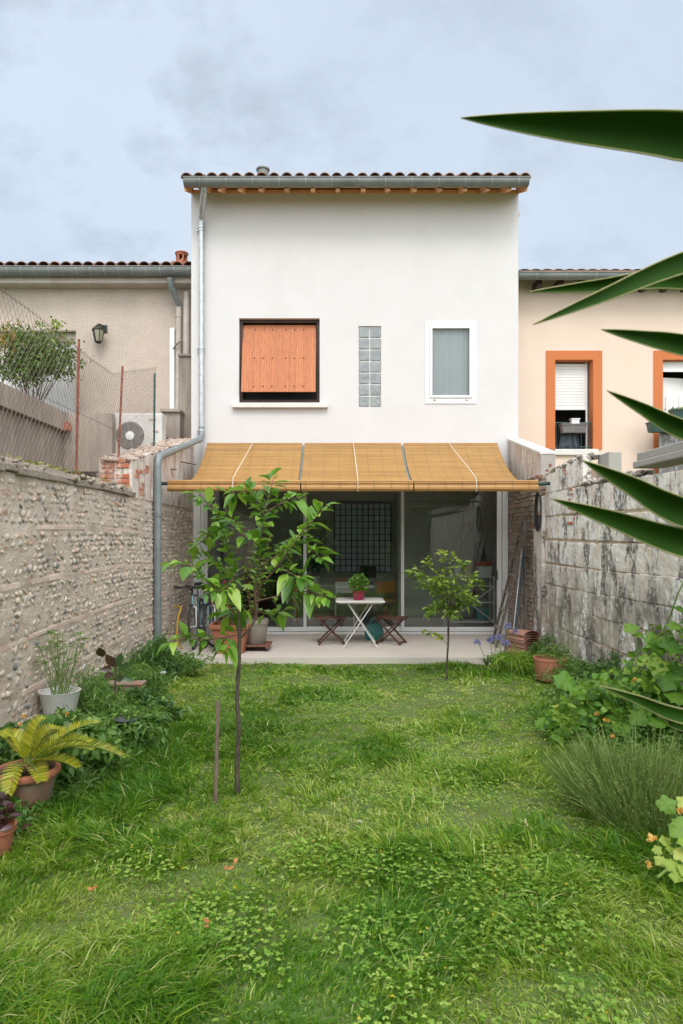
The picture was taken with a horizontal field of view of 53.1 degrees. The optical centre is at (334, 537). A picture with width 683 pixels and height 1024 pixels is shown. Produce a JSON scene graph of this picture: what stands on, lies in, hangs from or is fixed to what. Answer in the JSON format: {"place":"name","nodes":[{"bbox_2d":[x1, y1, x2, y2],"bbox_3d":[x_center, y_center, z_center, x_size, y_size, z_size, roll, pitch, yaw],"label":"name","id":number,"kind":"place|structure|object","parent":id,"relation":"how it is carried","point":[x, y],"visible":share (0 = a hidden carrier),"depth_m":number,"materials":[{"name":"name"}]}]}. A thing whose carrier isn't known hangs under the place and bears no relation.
{"place":"outdoors","nodes":[
{"label":"outdoors","id":0,"kind":"place"},
{"bbox_2d":[0,658,682,1023],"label":"ground","id":1,"kind":"structure","parent":0,"point":[317,737],"depth_m":3.74,"materials":[{"name":"plant"}]},
{"bbox_2d":[0,792,33,855],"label":"potted plant","id":2,"kind":"object","parent":1,"relation":"on","point":[8,826],"visible":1,"depth_m":3.79,"materials":[{"name":"purple plant"}]},
{"bbox_2d":[0,710,88,757],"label":"nasturtium","id":3,"kind":"object","parent":1,"relation":"on","point":[55,721],"visible":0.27,"depth_m":5.13,"materials":[{"name":"green plant"}]},
{"bbox_2d":[0,382,114,476],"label":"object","id":4,"kind":"structure","parent":1,"relation":"on","point":[53,434],"depth_m":10.72,"materials":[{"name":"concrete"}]},
{"bbox_2d":[0,316,94,401],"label":"shrub","id":5,"kind":"object","parent":4,"relation":"on","point":[23,356],"visible":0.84,"depth_m":11.76,"materials":[{"name":"green plant"}]},
{"bbox_2d":[115,413,165,452],"bbox_3d":[-3.292,-1.698,11.584,0.790,0.771,0.332,0,0,0],"label":"air conditioner","id":6,"kind":"object","parent":4,"relation":"on","point":[160,426],"visible":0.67,"depth_m":11.45,"materials":[{"name":"white metal"}]},
{"bbox_2d":[0,714,126,810],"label":"sago palm","id":7,"kind":"object","parent":1,"relation":"on","point":[30,779],"visible":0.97,"depth_m":4.40,"materials":[{"name":"plant"}]},
{"bbox_2d":[7,714,127,782],"bbox_3d":[-1.973,1.563,4.999,0.879,0.389,0.796,0,0,-22],"label":"squash seedling","id":8,"kind":"object","parent":1,"relation":"on","point":[105,756],"visible":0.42,"depth_m":4.86,"materials":[{"name":"green plant"}]},
{"bbox_2d":[52,705,92,760],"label":"leafy weed","id":9,"kind":"object","parent":1,"relation":"on","point":[72,715],"visible":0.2,"depth_m":5.26,"materials":[{"name":"green plant"}]},
{"bbox_2d":[0,645,184,840],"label":"bed weeds","id":10,"kind":"object","parent":1,"relation":"on","point":[93,768],"visible":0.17,"depth_m":4.89,"materials":[{"name":"green plant"}]},
{"bbox_2d":[33,629,89,714],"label":"potted reeds","id":11,"kind":"object","parent":10,"relation":"on","point":[52,698],"visible":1,"depth_m":5.70,"materials":[{"name":"green plant"}]},
{"bbox_2d":[105,680,146,695],"bbox_3d":[-2.111,1.530,6.900,0.380,0.140,0.180,0,0,0],"label":"planter trough","id":12,"kind":"object","parent":10,"relation":"on","point":[137,683],"visible":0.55,"depth_m":6.82,"materials":[{"name":"ceramic"}]},
{"bbox_2d":[69,660,119,714],"bbox_3d":[-2.171,1.439,6.030,0.580,0.704,0.698,0,0,0],"label":"fennel plant","id":13,"kind":"object","parent":1,"relation":"on","point":[84,698],"visible":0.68,"depth_m":5.98,"materials":[{"name":"green plant"}]},
{"bbox_2d":[0,250,190,478],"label":"house","id":14,"kind":"structure","parent":1,"relation":"on","point":[130,315],"depth_m":12.70,"materials":[{"name":"beige roughcast render"},{"name":"terracotta tile"},{"name":"zinc"}]},
{"bbox_2d":[0,343,75,412],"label":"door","id":15,"kind":"structure","parent":14,"relation":"in","point":[61,389],"depth_m":12.78,"materials":[{"name":"metal"}]},
{"bbox_2d":[160,409,184,439],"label":"pillar","id":16,"kind":"structure","parent":14,"relation":"attached to","point":[174,423],"depth_m":12.10,"materials":[{"name":"concrete"}]},
{"bbox_2d":[0,438,195,763],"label":"garden wall","id":17,"kind":"structure","parent":1,"relation":"on","point":[76,553],"depth_m":6.78,"materials":[{"name":"stone"}]},
{"bbox_2d":[1,453,130,487],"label":"wall top weeds","id":18,"kind":"object","parent":17,"relation":"on","point":[51,464],"depth_m":6.02,"materials":[{"name":"green plant"}]},
{"bbox_2d":[0,286,156,482],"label":"wire fence","id":19,"kind":"object","parent":17,"relation":"on","point":[78,371],"visible":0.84,"depth_m":7.13,"materials":[{"name":"metal"}]},
{"bbox_2d":[161,482,549,484],"bbox_3d":[0.285,-0.763,9.660,5.590,0.051,0.052,0,0,0],"label":"awning bar","id":20,"kind":"object","parent":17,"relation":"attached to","point":[540,483],"visible":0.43,"depth_m":9.64,"materials":[{"name":"green metal"}]},
{"bbox_2d":[167,443,301,491],"bbox_3d":[-1.419,-1.148,10.769,1.867,1.018,2.401,0,0,0],"label":"bamboo blind","id":21,"kind":"object","parent":20,"relation":"hanging from","point":[225,466],"visible":0.94,"depth_m":11.26,"materials":[{"name":"wicker"}]},
{"bbox_2d":[300,443,413,491],"bbox_3d":[0.317,-1.148,10.769,1.689,1.018,2.401,0,0,0],"label":"bamboo blind","id":22,"kind":"object","parent":20,"relation":"hanging from","point":[353,467],"visible":0.95,"depth_m":11.23,"materials":[{"name":"wicker"}]},
{"bbox_2d":[404,443,538,491],"bbox_3d":[1.993,-1.148,10.769,1.744,1.018,2.401,0,0,0],"label":"bamboo blind","id":23,"kind":"object","parent":20,"relation":"hanging from","point":[457,467],"visible":0.99,"depth_m":11.18,"materials":[{"name":"wicker"}]},
{"bbox_2d":[84,685,127,718],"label":"leafy weed","id":24,"kind":"object","parent":1,"relation":"on","point":[111,702],"visible":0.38,"depth_m":5.87,"materials":[{"name":"green plant"}]},
{"bbox_2d":[96,647,133,703],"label":"rubber plant","id":25,"kind":"object","parent":1,"relation":"on","point":[116,662],"visible":0.51,"depth_m":6.27,"materials":[{"name":"green plant"}]},
{"bbox_2d":[114,715,138,724],"bbox_3d":[-1.702,1.500,5.600,0.200,0.030,0.200,0,0,0],"label":"plant saucer","id":26,"kind":"object","parent":1,"relation":"on","point":[120,720],"visible":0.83,"depth_m":5.56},
{"bbox_2d":[83,696,178,749],"bbox_3d":[-1.741,1.577,5.728,0.743,0.388,0.968,0,0,-22],"label":"lettuce weed","id":27,"kind":"object","parent":1,"relation":"on","point":[144,723],"visible":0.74,"depth_m":5.63,"materials":[{"name":"green plant"}]},
{"bbox_2d":[98,653,170,690],"bbox_3d":[-2.216,1.483,7.293,0.795,0.548,0.842,0,0,-39],"label":"fern clump","id":28,"kind":"object","parent":1,"relation":"on","point":[144,674],"visible":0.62,"depth_m":7.23,"materials":[{"name":"green plant"}]},
{"bbox_2d":[104,685,192,726],"bbox_3d":[-1.773,1.585,6.353,0.881,0.399,0.763,0,0,-41],"label":"comfrey plant","id":29,"kind":"object","parent":1,"relation":"on","point":[145,696],"visible":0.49,"depth_m":6.45,"materials":[{"name":"green plant"}]},
{"bbox_2d":[127,629,184,675],"bbox_3d":[-2.255,1.439,8.343,0.772,0.687,0.867,0,0,19],"label":"tall weed","id":30,"kind":"object","parent":1,"relation":"on","point":[162,654],"visible":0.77,"depth_m":8.26,"materials":[{"name":"green plant"}]},
{"bbox_2d":[168,648,214,674],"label":"shrub","id":31,"kind":"object","parent":1,"relation":"on","point":[190,664],"visible":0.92,"depth_m":8.66,"materials":[{"name":"green plant"}]},
{"bbox_2d":[214,701,219,802],"bbox_3d":[-0.801,1.460,4.645,0.028,0.680,0.059,0,0,16],"label":"stake","id":32,"kind":"object","parent":1,"relation":"on","point":[216,767],"visible":0.99,"depth_m":4.63,"materials":[{"name":"wood"}]},
{"bbox_2d":[156,467,339,795],"bbox_3d":[-0.583,0.671,4.782,1.261,2.336,0.792,0,0,0],"label":"cherry tree","id":33,"kind":"object","parent":1,"relation":"on","point":[286,585],"visible":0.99,"depth_m":4.74,"materials":[{"name":"green plant"}]},
{"bbox_2d":[61,695,621,1019],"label":"fallen leaves","id":34,"kind":"object","parent":1,"relation":"on","point":[407,862],"visible":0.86,"depth_m":3.31,"materials":[{"name":"brown plant"}]},
{"bbox_2d":[153,165,530,642],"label":"house","id":35,"kind":"structure","parent":1,"relation":"on","point":[361,307],"depth_m":12.00,"materials":[{"name":"paint"}]},
{"bbox_2d":[241,572,285,614],"bbox_3d":[-1.600,1.250,15.225,1.000,0.900,0.850,0,0,0],"label":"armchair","id":36,"kind":"object","parent":35,"relation":"on","point":[271,589],"visible":0.39,"depth_m":15.23,"materials":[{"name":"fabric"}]},
{"bbox_2d":[257,582,281,617],"bbox_3d":[-1.322,1.281,13.687,0.451,0.841,0.400,0,0,-30],"label":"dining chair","id":37,"kind":"object","parent":35,"relation":"on","point":[262,590],"visible":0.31,"depth_m":13.59,"materials":[{"name":"black wood"}]},
{"bbox_2d":[232,320,327,407],"bbox_3d":[-0.957,-3.060,12.060,1.674,1.584,0.320,0,0,0],"label":"window","id":38,"kind":"structure","parent":35,"relation":"in","point":[280,359],"depth_m":12.05,"materials":[{"name":"orange wood"}]},
{"bbox_2d":[299,446,303,479],"bbox_3d":[-0.549,-1.179,10.844,0.030,0.846,2.272,0,0,0],"label":"awning strap","id":39,"kind":"object","parent":35,"relation":"attached to","point":[301,462],"visible":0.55,"depth_m":11.46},
{"bbox_2d":[291,582,314,625],"bbox_3d":[-0.624,1.281,13.425,0.400,0.841,0.451,0,0,10],"label":"dining chair","id":40,"kind":"object","parent":35,"relation":"on","point":[297,600],"visible":0.34,"depth_m":13.28,"materials":[{"name":"brown wood"}]},
{"bbox_2d":[298,520,325,554],"bbox_3d":[-0.525,0.000,15.875,0.650,0.800,0.030,0,0,0],"label":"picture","id":41,"kind":"object","parent":35,"relation":"attached to","point":[319,534],"visible":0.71,"depth_m":15.86},
{"bbox_2d":[293,582,387,620],"bbox_3d":[0.125,1.330,14.200,2.050,0.740,0.800,0,0,0],"label":"dining table","id":42,"kind":"object","parent":35,"relation":"on","point":[333,584],"visible":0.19,"depth_m":13.93,"materials":[{"name":"wood"}]},
{"bbox_2d":[297,549,335,583],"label":"potted plant","id":43,"kind":"object","parent":42,"relation":"on","point":[317,565],"visible":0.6,"depth_m":14.04,"materials":[{"name":"teal plant"}]},
{"bbox_2d":[359,566,375,583],"bbox_3d":[0.692,0.779,14.225,0.350,0.359,0.150,0,0,0],"label":"monitor","id":44,"kind":"object","parent":42,"relation":"on","point":[368,572],"visible":0.73,"depth_m":14.20,"materials":[{"name":"black plastic"}]},
{"bbox_2d":[335,582,354,623],"bbox_3d":[0.200,1.281,13.425,0.400,0.841,0.451,0,0,0],"label":"dining chair","id":45,"kind":"object","parent":35,"relation":"on","point":[341,587],"visible":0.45,"depth_m":13.25,"materials":[{"name":"white metal"}]},
{"bbox_2d":[334,503,390,571],"bbox_3d":[0.650,0.000,15.843,1.324,1.616,0.030,0,0,0],"label":"wall grid","id":46,"kind":"object","parent":35,"relation":"attached to","point":[362,534],"depth_m":15.84,"materials":[{"name":"black metal"}]},
{"bbox_2d":[359,327,380,406],"bbox_3d":[0.618,-3.003,12.106,0.396,1.422,0.188,0,0,0],"label":"glass block window","id":47,"kind":"structure","parent":35,"relation":"in","point":[369,337],"depth_m":12.01,"materials":[{"name":"glass"}]},
{"bbox_2d":[371,581,395,622],"bbox_3d":[0.957,1.281,13.475,0.400,0.841,0.451,0,0,-15],"label":"dining chair","id":48,"kind":"object","parent":35,"relation":"on","point":[386,587],"visible":0.73,"depth_m":13.32,"materials":[{"name":"orange"}]},
{"bbox_2d":[401,446,413,485],"bbox_3d":[1.185,-1.179,10.844,0.030,0.846,2.272,0,0,0],"label":"awning strap","id":49,"kind":"object","parent":35,"relation":"attached to","point":[405,463],"visible":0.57,"depth_m":11.46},
{"bbox_2d":[425,321,476,403],"bbox_3d":[2.040,-3.072,12.048,0.912,1.452,0.160,0,0,0],"label":"window","id":50,"kind":"structure","parent":35,"relation":"in","point":[450,346],"depth_m":12.11,"materials":[{"name":"white plastic"}]},
{"bbox_2d":[444,575,494,626],"bbox_3d":[2.510,1.209,12.766,0.885,0.982,0.392,0,0,0],"label":"metal shelf","id":51,"kind":"object","parent":35,"relation":"on","point":[489,601],"visible":0.49,"depth_m":12.60,"materials":[{"name":"metal"}]},
{"bbox_2d":[473,607,489,620],"bbox_3d":[2.745,1.432,12.750,0.275,0.230,0.225,0,0,0],"label":"bucket","id":52,"kind":"object","parent":51,"relation":"on","point":[479,616],"visible":0.94,"depth_m":12.66,"materials":[{"name":"teal plastic"}]},
{"bbox_2d":[475,566,492,575],"bbox_3d":[2.790,0.628,12.750,0.285,0.180,0.225,0,0,0],"label":"tub","id":53,"kind":"object","parent":51,"relation":"on","point":[484,570],"visible":0.98,"depth_m":12.66,"materials":[{"name":"white plastic"}]},
{"bbox_2d":[474,561,492,565],"bbox_3d":[2.780,0.497,12.750,0.305,0.100,0.225,0,0,0],"label":"tray","id":54,"kind":"object","parent":53,"relation":"on","point":[486,563],"visible":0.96,"depth_m":12.66,"materials":[{"name":"orange ceramic"}]},
{"bbox_2d":[4,673,682,1023],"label":"clover","id":55,"kind":"object","parent":1,"relation":"on","point":[602,1015],"visible":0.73,"depth_m":3.17,"materials":[{"name":"green plant"}]},
{"bbox_2d":[402,549,486,679],"bbox_3d":[1.351,0.959,8.512,1.072,1.643,0.675,0,0,0],"label":"citrus tree","id":56,"kind":"object","parent":1,"relation":"on","point":[460,602],"visible":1,"depth_m":8.43,"materials":[{"name":"green plant"}]},
{"bbox_2d":[473,639,491,665],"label":"agapanthus","id":57,"kind":"object","parent":1,"relation":"on","point":[479,642],"visible":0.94,"depth_m":9.28,"materials":[{"name":"blue plant"}]},
{"bbox_2d":[481,645,538,676],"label":"tall grass clump","id":58,"kind":"object","parent":1,"relation":"on","point":[510,664],"visible":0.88,"depth_m":8.92,"materials":[{"name":"plant"}]},
{"bbox_2d":[528,631,556,654],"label":"wall weed","id":59,"kind":"object","parent":1,"relation":"on","point":[541,643],"depth_m":9.39,"materials":[{"name":"green plant"}]},
{"bbox_2d":[533,643,572,681],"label":"potted weeds","id":60,"kind":"object","parent":1,"relation":"on","point":[542,661],"visible":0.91,"depth_m":8.33,"materials":[{"name":"ceramic"}]},
{"bbox_2d":[461,109,682,730],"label":"yucca","id":61,"kind":"object","parent":1,"relation":"on","point":[658,133],"visible":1,"depth_m":1.25,"materials":[{"name":"green plant"}]},
{"bbox_2d":[533,655,613,684],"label":"wall weed","id":62,"kind":"object","parent":1,"relation":"on","point":[569,666],"depth_m":7.68,"materials":[{"name":"green plant"}]},
{"bbox_2d":[536,671,622,706],"bbox_3d":[2.507,1.577,6.894,0.968,0.361,0.833,0,0,0],"label":"wall weed","id":63,"kind":"object","parent":1,"relation":"on","point":[549,694],"depth_m":6.89,"materials":[{"name":"green plant"}]},
{"bbox_2d":[508,438,682,739],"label":"garden wall","id":64,"kind":"structure","parent":1,"relation":"on","point":[595,586],"depth_m":8.24,"materials":[{"name":"concrete"}]},
{"bbox_2d":[534,492,542,531],"bbox_3d":[3.000,-0.380,10.001,0.102,0.593,0.312,0,0,0],"label":"cable coil","id":65,"kind":"object","parent":64,"relation":"hanging from","point":[537,495],"visible":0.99,"depth_m":10.07,"materials":[{"name":"black rubber"}]},
{"bbox_2d":[573,649,622,680],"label":"wall weed","id":66,"kind":"object","parent":1,"relation":"on","point":[609,664],"depth_m":7.34,"materials":[{"name":"green plant"}]},
{"bbox_2d":[518,269,682,473],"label":"house","id":67,"kind":"structure","parent":1,"relation":"on","point":[578,364],"depth_m":12.50,"materials":[{"name":"paint"}]},
{"bbox_2d":[559,433,579,448],"bbox_3d":[4.301,-1.772,12.522,0.388,0.289,0.046,0,0,0],"label":"hanging cloth","id":68,"kind":"object","parent":67,"relation":"on","point":[569,440],"visible":0.95,"depth_m":12.52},
{"bbox_2d":[558,423,587,432],"bbox_3d":[4.338,-1.979,12.425,0.482,0.158,0.195,0,0,0],"label":"window box","id":69,"kind":"object","parent":67,"relation":"attached to","point":[572,427],"visible":1,"depth_m":12.35,"materials":[{"name":"plastic"}]},
{"bbox_2d":[546,351,601,454],"bbox_3d":[4.378,-2.459,12.830,1.024,1.912,0.780,0,0,0],"label":"window","id":70,"kind":"structure","parent":67,"relation":"in","point":[566,384],"depth_m":12.53,"materials":[{"name":"orange paint"}]},
{"bbox_2d":[653,351,682,473],"bbox_3d":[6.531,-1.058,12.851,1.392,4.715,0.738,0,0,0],"label":"window","id":71,"kind":"structure","parent":67,"relation":"in","point":[667,367],"depth_m":12.60,"materials":[{"name":"orange paint"}]},
{"bbox_2d":[659,433,682,472],"bbox_3d":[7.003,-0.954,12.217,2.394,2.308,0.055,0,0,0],"label":"balcony rail","id":72,"kind":"object","parent":67,"relation":"attached to","point":[665,439],"depth_m":12.21,"materials":[{"name":"metal"}]},
{"bbox_2d":[645,422,665,432],"bbox_3d":[5.802,-1.949,12.094,0.529,0.178,0.212,0,0,0],"label":"window box","id":73,"kind":"object","parent":72,"relation":"attached to","point":[651,428],"visible":0.41,"depth_m":12.02,"materials":[{"name":"green metal"}]},
{"bbox_2d":[664,407,682,417],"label":"window box","id":74,"kind":"object","parent":72,"relation":"attached to","point":[677,412],"visible":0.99,"depth_m":12.01,"materials":[{"name":"green metal"}]},
{"bbox_2d":[532,647,682,795],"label":"bed weeds","id":75,"kind":"object","parent":1,"relation":"on","point":[667,737],"visible":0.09,"depth_m":5.55,"materials":[{"name":"green plant"}]},
{"bbox_2d":[533,712,682,837],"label":"lavender bush","id":76,"kind":"object","parent":1,"relation":"on","point":[650,807],"visible":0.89,"depth_m":4.16,"materials":[{"name":"plant"}]},
{"bbox_2d":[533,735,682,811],"bbox_3d":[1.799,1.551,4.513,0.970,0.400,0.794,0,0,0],"label":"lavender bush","id":77,"kind":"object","parent":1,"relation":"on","point":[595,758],"visible":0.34,"depth_m":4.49,"materials":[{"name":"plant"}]},
{"bbox_2d":[534,582,682,748],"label":"squash plant","id":78,"kind":"object","parent":1,"relation":"on","point":[658,679],"visible":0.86,"depth_m":5.83,"materials":[{"name":"green plant"}]},
{"bbox_2d":[645,795,682,882],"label":"squash plant","id":79,"kind":"object","parent":1,"relation":"on","point":[665,804],"visible":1,"depth_m":3.50,"materials":[{"name":"green plant"}]},
{"bbox_2d":[0,0,682,269],"label":"sky","id":80,"kind":"structure","parent":0,"point":[105,105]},
{"bbox_2d":[176,634,530,664],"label":"patio","id":81,"kind":"structure","parent":0,"point":[330,649],"depth_m":10.27,"materials":[{"name":"concrete"}]},
{"bbox_2d":[173,606,182,648],"bbox_3d":[-2.353,1.360,10.297,0.123,0.661,0.275,0,0,-22],"label":"garden hose","id":82,"kind":"object","parent":81,"relation":"on","point":[177,624],"visible":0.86,"depth_m":10.19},
{"bbox_2d":[174,582,209,649],"bbox_3d":[-2.235,1.215,10.931,0.611,1.004,1.734,0,0,-3],"label":"bicycle","id":83,"kind":"object","parent":81,"relation":"on","point":[195,611],"visible":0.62,"depth_m":10.56,"materials":[{"name":"grey metal"}]},
{"bbox_2d":[185,583,223,648],"bbox_3d":[-2.030,1.217,11.037,0.612,1.000,1.734,0,0,2],"label":"bicycle","id":84,"kind":"object","parent":81,"relation":"on","point":[203,604],"visible":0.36,"depth_m":10.61,"materials":[{"name":"black metal"}]},
{"bbox_2d":[193,581,236,646],"bbox_3d":[-1.827,1.206,11.191,0.578,1.021,1.655,0,0,27],"label":"bicycle","id":85,"kind":"object","parent":81,"relation":"on","point":[210,604],"visible":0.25,"depth_m":10.66,"materials":[{"name":"black rubber"}]},
{"bbox_2d":[209,580,249,653],"bbox_3d":[-1.544,1.162,10.150,0.613,1.077,0.600,0,0,0],"label":"planter","id":86,"kind":"object","parent":81,"relation":"on","point":[214,627],"visible":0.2,"depth_m":9.93,"materials":[{"name":"ceramic"}]},
{"bbox_2d":[246,641,272,651],"bbox_3d":[-1.201,1.651,10.345,0.480,0.097,0.450,0,0,0],"label":"plant dolly","id":87,"kind":"object","parent":81,"relation":"on","point":[267,645],"visible":0.55,"depth_m":10.13,"materials":[{"name":"brown wood"}]},
{"bbox_2d":[238,536,271,644],"bbox_3d":[-1.172,0.782,10.318,0.614,1.636,0.465,0,0,0],"label":"potted shrub","id":88,"kind":"object","parent":87,"relation":"on","point":[257,633],"visible":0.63,"depth_m":10.25,"materials":[{"name":"green plant"}]},
{"bbox_2d":[315,615,346,644],"bbox_3d":[-0.060,1.488,10.950,0.490,0.436,0.366,0,0,-4],"label":"folding stool","id":89,"kind":"object","parent":81,"relation":"on","point":[339,617],"visible":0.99,"depth_m":10.83,"materials":[{"name":"brown wood"}]},
{"bbox_2d":[336,597,384,647],"bbox_3d":[0.395,1.339,10.750,0.750,0.728,0.720,0,0,0],"label":"folding table","id":90,"kind":"object","parent":81,"relation":"on","point":[365,600],"visible":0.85,"depth_m":10.50,"materials":[{"name":"white metal"}]},
{"bbox_2d":[347,573,369,599],"bbox_3d":[0.380,0.761,10.662,0.350,0.424,0.339,0,0,17],"label":"potted basil","id":91,"kind":"object","parent":90,"relation":"on","point":[358,584],"visible":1,"depth_m":10.61,"materials":[{"name":"green plant"}]},
{"bbox_2d":[365,618,383,639],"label":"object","id":92,"kind":"object","parent":81,"relation":"on","point":[376,631],"visible":0.69,"depth_m":11.28,"materials":[{"name":"teal plastic"}]},
{"bbox_2d":[373,615,408,645],"bbox_3d":[0.900,1.488,10.950,0.490,0.436,0.366,0,0,24],"label":"folding stool","id":93,"kind":"object","parent":81,"relation":"on","point":[401,619],"visible":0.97,"depth_m":10.86,"materials":[{"name":"brown wood"}]},
{"bbox_2d":[499,627,507,654],"bbox_3d":[2.418,1.474,9.757,0.140,0.392,0.114,0,0,0],"label":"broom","id":94,"kind":"object","parent":81,"relation":"on","point":[506,634],"visible":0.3,"depth_m":9.76,"materials":[{"name":"wood"}]},
{"bbox_2d":[491,521,528,647],"bbox_3d":[2.748,0.725,10.740,0.525,1.959,0.430,0,0,0],"label":"ladder","id":95,"kind":"object","parent":81,"relation":"on","point":[509,592],"visible":1,"depth_m":10.57,"materials":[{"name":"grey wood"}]},
{"bbox_2d":[513,522,524,627],"bbox_3d":[2.857,0.731,10.625,0.022,1.945,0.577,0,0,36],"label":"pole","id":96,"kind":"object","parent":81,"relation":"on","point":[518,585],"visible":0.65,"depth_m":10.61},
{"bbox_2d":[516,546,524,628],"bbox_3d":[2.896,0.921,10.700,0.023,1.565,0.493,0,0,32],"label":"pole","id":97,"kind":"object","parent":81,"relation":"on","point":[520,588],"visible":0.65,"depth_m":10.72,"materials":[{"name":"blue paint"}]},
{"bbox_2d":[523,553,524,629],"bbox_3d":[2.992,0.975,10.800,0.023,1.453,0.230,0,0,15],"label":"pole","id":98,"kind":"object","parent":81,"relation":"on","point":[524,589],"visible":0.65,"depth_m":10.81,"materials":[{"name":"blue paint"}]},
{"bbox_2d":[521,569,532,628],"bbox_3d":[2.848,1.096,10.225,0.024,1.219,0.588,0,0,37],"label":"pole","id":99,"kind":"object","parent":81,"relation":"on","point":[526,599],"visible":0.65,"depth_m":10.28,"materials":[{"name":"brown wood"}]},
{"bbox_2d":[463,565,471,575],"bbox_3d":[2.465,0.618,12.750,0.155,0.200,0.225,0,0,0],"label":"box","id":100,"kind":"object","parent":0,"point":[467,571],"visible":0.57,"depth_m":12.66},
{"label":"roof tile","id":101,"kind":"object","parent":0,"visible":0},
{"bbox_2d":[507,647,535,651],"bbox_3d":[2.704,1.589,9.824,0.310,0.065,0.380,0,0,-27],"label":"roof tile","id":102,"kind":"object","parent":101,"relation":"on","point":[518,649],"visible":0.27,"depth_m":9.73,"materials":[{"name":"ceramic"}]},
{"bbox_2d":[507,644,539,649],"bbox_3d":[2.707,1.555,9.829,0.310,0.065,0.380,0,0,-28],"label":"roof tile","id":103,"kind":"object","parent":102,"relation":"on","point":[520,648],"visible":0.31,"depth_m":9.73,"materials":[{"name":"ceramic"}]},
{"bbox_2d":[510,642,535,647],"bbox_3d":[2.702,1.521,9.821,0.310,0.065,0.380,0,0,-28],"label":"roof tile","id":104,"kind":"object","parent":103,"relation":"on","point":[517,645],"visible":0.37,"depth_m":9.69,"materials":[{"name":"ceramic"}]},
{"bbox_2d":[509,639,538,645],"bbox_3d":[2.701,1.487,9.826,0.310,0.065,0.380,0,0,-28],"label":"roof tile","id":105,"kind":"object","parent":104,"relation":"on","point":[523,644],"visible":0.48,"depth_m":9.69,"materials":[{"name":"ceramic"}]},
{"bbox_2d":[507,637,539,642],"bbox_3d":[2.700,1.454,9.810,0.310,0.065,0.380,0,0,-27],"label":"roof tile","id":106,"kind":"object","parent":105,"relation":"on","point":[520,641],"visible":0.57,"depth_m":9.71,"materials":[{"name":"ceramic"}]},
{"bbox_2d":[507,635,539,640],"bbox_3d":[2.695,1.419,9.816,0.310,0.065,0.380,0,0,-27],"label":"roof tile","id":107,"kind":"object","parent":106,"relation":"on","point":[522,639],"visible":0.56,"depth_m":9.71,"materials":[{"name":"ceramic"}]},
{"bbox_2d":[509,632,539,637],"bbox_3d":[2.701,1.385,9.830,0.310,0.065,0.380,0,0,-30],"label":"roof tile","id":108,"kind":"object","parent":107,"relation":"on","point":[529,633],"visible":0.54,"depth_m":9.74,"materials":[{"name":"ceramic"}]},
{"bbox_2d":[508,628,539,635],"bbox_3d":[2.700,1.351,9.819,0.310,0.065,0.380,0,0,-28],"label":"roof tile","id":109,"kind":"object","parent":108,"relation":"on","point":[522,632],"visible":0.86,"depth_m":9.73,"materials":[{"name":"ceramic"}]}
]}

